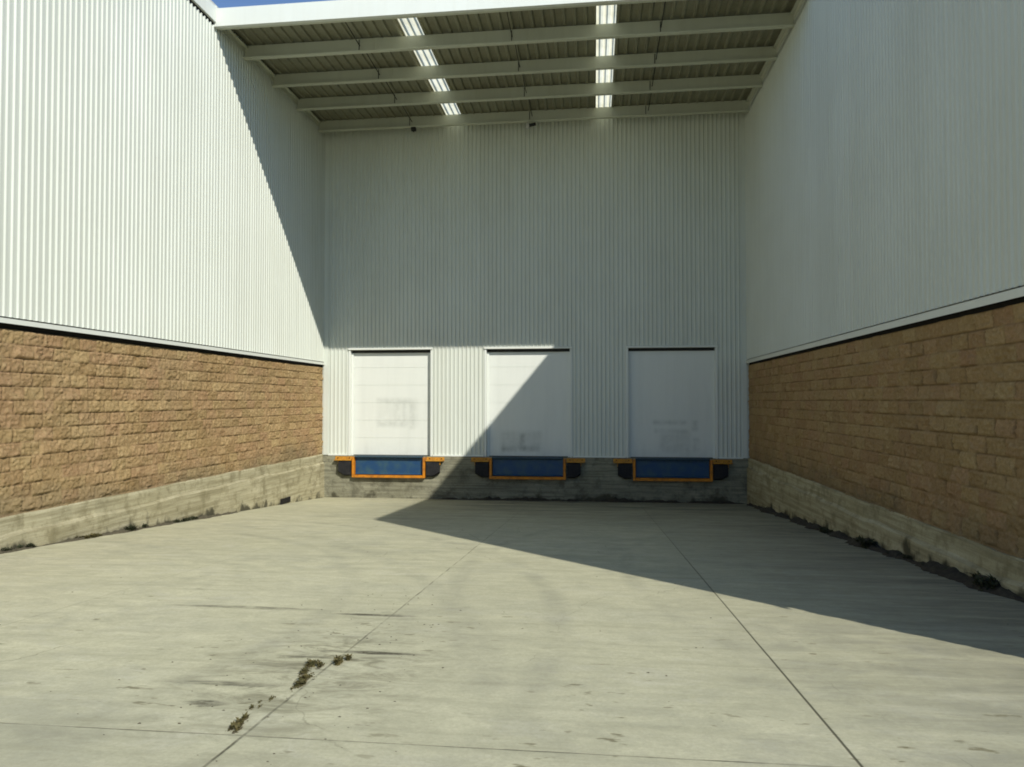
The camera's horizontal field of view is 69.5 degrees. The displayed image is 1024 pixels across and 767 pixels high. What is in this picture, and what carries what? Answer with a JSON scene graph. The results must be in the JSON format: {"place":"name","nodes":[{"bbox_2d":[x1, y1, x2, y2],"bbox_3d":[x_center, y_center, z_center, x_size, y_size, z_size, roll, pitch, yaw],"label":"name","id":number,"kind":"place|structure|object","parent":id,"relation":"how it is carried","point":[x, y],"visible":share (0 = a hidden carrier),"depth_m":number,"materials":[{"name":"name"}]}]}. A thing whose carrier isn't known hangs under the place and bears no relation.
{"place":"outdoors","nodes":[
{"label":"outdoors","id":0,"kind":"place"},
{"bbox_2d":[212,0,330,7],"label":"sky","id":1,"kind":"structure","parent":0,"point":[219,3],"materials":[{"name":"blue"}]},
{"bbox_2d":[0,531,956,764],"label":"grit","id":2,"kind":"object","parent":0,"point":[363,652],"visible":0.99,"depth_m":5.06,"materials":[{"name":"gravel"}]},
{"bbox_2d":[0,497,1023,766],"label":"concrete yard","id":3,"kind":"structure","parent":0,"point":[556,633],"depth_m":5.62,"materials":[{"name":"grey concrete"}]},
{"bbox_2d":[1,542,38,550],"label":"weed","id":4,"kind":"object","parent":3,"relation":"on","point":[21,546],"visible":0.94,"depth_m":10.63,"materials":[{"name":"green plant"}]},
{"bbox_2d":[75,533,101,538],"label":"weed","id":5,"kind":"object","parent":3,"relation":"on","point":[91,535],"visible":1,"depth_m":12.01,"materials":[{"name":"green plant"}]},
{"bbox_2d":[0,512,237,553],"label":"soil drift","id":6,"kind":"object","parent":3,"relation":"on","point":[112,533],"visible":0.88,"depth_m":12.72,"materials":[{"name":"soil"}]},
{"bbox_2d":[123,523,148,530],"bbox_3d":[-6.757,2.587,13.271,0.349,0.156,0.976,0,-1,6],"label":"weed","id":7,"kind":"object","parent":3,"relation":"on","point":[132,527],"visible":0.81,"depth_m":13.10,"materials":[{"name":"green plant"}]},
{"bbox_2d":[0,0,324,548],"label":"warehouse wing","id":8,"kind":"structure","parent":3,"relation":"on","point":[162,231],"depth_m":13.88,"materials":[{"name":"white metal"}]},
{"bbox_2d":[172,516,199,522],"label":"weed","id":9,"kind":"object","parent":3,"relation":"on","point":[185,519],"visible":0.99,"depth_m":14.89,"materials":[{"name":"green plant"}]},
{"bbox_2d":[228,711,249,733],"bbox_3d":[-1.465,1.817,3.953,0.088,0.040,0.255,0,-1,-1],"label":"weed","id":10,"kind":"object","parent":3,"relation":"on","point":[237,724],"visible":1,"depth_m":3.92,"materials":[{"name":"green plant"}]},
{"bbox_2d":[249,695,275,709],"bbox_3d":[-1.460,1.853,4.285,0.086,0.030,0.264,0,-1,6],"label":"weed","id":11,"kind":"object","parent":3,"relation":"on","point":[270,699],"visible":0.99,"depth_m":4.25,"materials":[{"name":"green plant"}]},
{"bbox_2d":[290,659,324,689],"bbox_3d":[-1.341,1.896,4.843,0.146,0.072,0.684,0,-1,-4],"label":"weed","id":12,"kind":"object","parent":3,"relation":"on","point":[303,678],"visible":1,"depth_m":4.85,"materials":[{"name":"green plant"}]},
{"bbox_2d":[333,654,353,665],"bbox_3d":[-1.182,1.916,5.125,0.139,0.058,0.236,0,-1,6],"label":"weed","id":13,"kind":"object","parent":3,"relation":"on","point":[338,660],"visible":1,"depth_m":5.11,"materials":[{"name":"green plant"}]},
{"bbox_2d":[322,112,748,503],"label":"dock warehouse","id":14,"kind":"structure","parent":3,"relation":"on","point":[571,289],"depth_m":22.14,"materials":[{"name":"white metal"}]},
{"bbox_2d":[334,456,352,475],"bbox_3d":[-5.149,2.516,22.510,0.550,0.580,0.149,0,-1,6],"label":"dock bumper","id":15,"kind":"object","parent":14,"relation":"attached to","point":[345,467],"visible":1,"depth_m":22.45,"materials":[{"name":"black rubber"}]},
{"bbox_2d":[352,455,425,477],"bbox_3d":[-3.722,2.524,22.447,2.264,0.651,0.358,0,-1,6],"label":"dock leveler","id":16,"kind":"object","parent":14,"relation":"attached to","point":[400,466],"visible":1,"depth_m":22.36,"materials":[{"name":"blue metal"}]},
{"bbox_2d":[348,347,432,455],"bbox_3d":[-3.705,0.557,22.641,2.640,3.307,0.310,0,-1,6],"label":"loading door","id":17,"kind":"structure","parent":14,"relation":"in","point":[390,390],"depth_m":22.67,"materials":[{"name":"paint"}]},
{"bbox_2d":[425,457,443,476],"bbox_3d":[-2.316,2.508,22.193,0.550,0.580,0.149,0,-1,6],"label":"dock bumper","id":18,"kind":"object","parent":14,"relation":"attached to","point":[432,467],"visible":1,"depth_m":22.15,"materials":[{"name":"black rubber"}]},
{"bbox_2d":[471,457,488,476],"bbox_3d":[-0.955,2.505,22.041,0.550,0.580,0.149,0,-1,6],"label":"dock bumper","id":19,"kind":"object","parent":14,"relation":"attached to","point":[481,466],"visible":1,"depth_m":21.98,"materials":[{"name":"black rubber"}]},
{"bbox_2d":[214,0,803,132],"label":"canopy","id":20,"kind":"object","parent":14,"relation":"attached to","point":[344,65],"visible":1,"depth_m":18.14,"materials":[{"name":"white metal"}]},
{"bbox_2d":[526,121,535,128],"bbox_3d":[0.554,-7.573,21.600,0.298,0.200,0.140,0,-1,6],"label":"security camera","id":21,"kind":"object","parent":20,"relation":"hanging from","point":[530,125],"visible":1,"depth_m":21.55,"materials":[{"name":"plastic"}]},
{"bbox_2d":[489,456,565,479],"bbox_3d":[0.472,2.513,21.978,2.264,0.651,0.358,0,-1,6],"label":"dock leveler","id":22,"kind":"object","parent":14,"relation":"attached to","point":[521,467],"visible":1,"depth_m":21.90,"materials":[{"name":"blue metal"}]},
{"bbox_2d":[484,346,571,456],"bbox_3d":[0.489,0.546,22.171,2.640,3.307,0.310,0,-1,6],"label":"loading door","id":23,"kind":"structure","parent":14,"relation":"in","point":[528,391],"depth_m":22.20,"materials":[{"name":"paint"}]},
{"bbox_2d":[566,458,584,477],"bbox_3d":[1.877,2.498,21.724,0.550,0.580,0.149,0,-1,6],"label":"dock bumper","id":24,"kind":"object","parent":14,"relation":"attached to","point":[573,467],"visible":1,"depth_m":21.68,"materials":[{"name":"black rubber"}]},
{"bbox_2d":[613,459,631,478],"bbox_3d":[3.239,2.494,21.572,0.550,0.580,0.149,0,-1,6],"label":"dock bumper","id":25,"kind":"object","parent":14,"relation":"attached to","point":[624,466],"visible":1,"depth_m":21.51,"materials":[{"name":"black rubber"}]},
{"bbox_2d":[626,345,717,458],"bbox_3d":[4.683,0.535,21.702,2.640,3.307,0.310,0,-1,6],"label":"loading door","id":26,"kind":"structure","parent":14,"relation":"in","point":[672,393],"depth_m":21.73,"materials":[{"name":"paint"}]},
{"bbox_2d":[633,457,712,481],"bbox_3d":[4.666,2.502,21.509,2.264,0.651,0.358,0,-1,6],"label":"dock leveler","id":27,"kind":"object","parent":14,"relation":"attached to","point":[676,469],"visible":1,"depth_m":21.42,"materials":[{"name":"blue metal"}]},
{"bbox_2d":[713,459,732,479],"bbox_3d":[6.071,2.487,21.255,0.550,0.580,0.149,0,-1,6],"label":"dock bumper","id":28,"kind":"object","parent":14,"relation":"attached to","point":[720,469],"visible":1,"depth_m":21.21,"materials":[{"name":"black rubber"}]},
{"bbox_2d":[442,496,743,503],"bbox_3d":[2.229,3.398,21.651,9.000,0.167,0.626,0,-1,6],"label":"soil drift","id":29,"kind":"object","parent":3,"relation":"on","point":[617,500],"visible":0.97,"depth_m":21.54,"materials":[{"name":"soil"}]},
{"bbox_2d":[819,527,832,533],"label":"weed","id":30,"kind":"object","parent":3,"relation":"on","point":[824,530],"visible":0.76,"depth_m":13.65,"materials":[{"name":"green plant"}]},
{"bbox_2d":[853,535,876,548],"bbox_3d":[5.638,2.517,11.756,0.401,0.212,1.019,0,-1,18],"label":"weed","id":31,"kind":"object","parent":3,"relation":"on","point":[865,544],"visible":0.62,"depth_m":11.49,"materials":[{"name":"green plant"}]},
{"bbox_2d":[745,0,1023,597],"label":"warehouse wing","id":32,"kind":"structure","parent":3,"relation":"on","point":[884,171],"depth_m":10.90,"materials":[{"name":"white metal"}]},
{"bbox_2d":[747,503,1023,602],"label":"soil drift","id":33,"kind":"object","parent":3,"relation":"on","point":[954,574],"visible":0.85,"depth_m":9.37,"materials":[{"name":"soil"}]},
{"bbox_2d":[886,550,913,559],"bbox_3d":[5.500,2.434,10.461,0.235,0.121,0.724,0,-1,-6],"label":"weed","id":34,"kind":"object","parent":3,"relation":"on","point":[907,557],"visible":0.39,"depth_m":10.28,"materials":[{"name":"green plant"}]},
{"bbox_2d":[966,571,1000,590],"bbox_3d":[5.243,2.187,8.194,0.468,0.201,0.790,0,-1,6],"label":"weed","id":35,"kind":"object","parent":3,"relation":"on","point":[980,581],"visible":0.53,"depth_m":8.03,"materials":[{"name":"green plant"}]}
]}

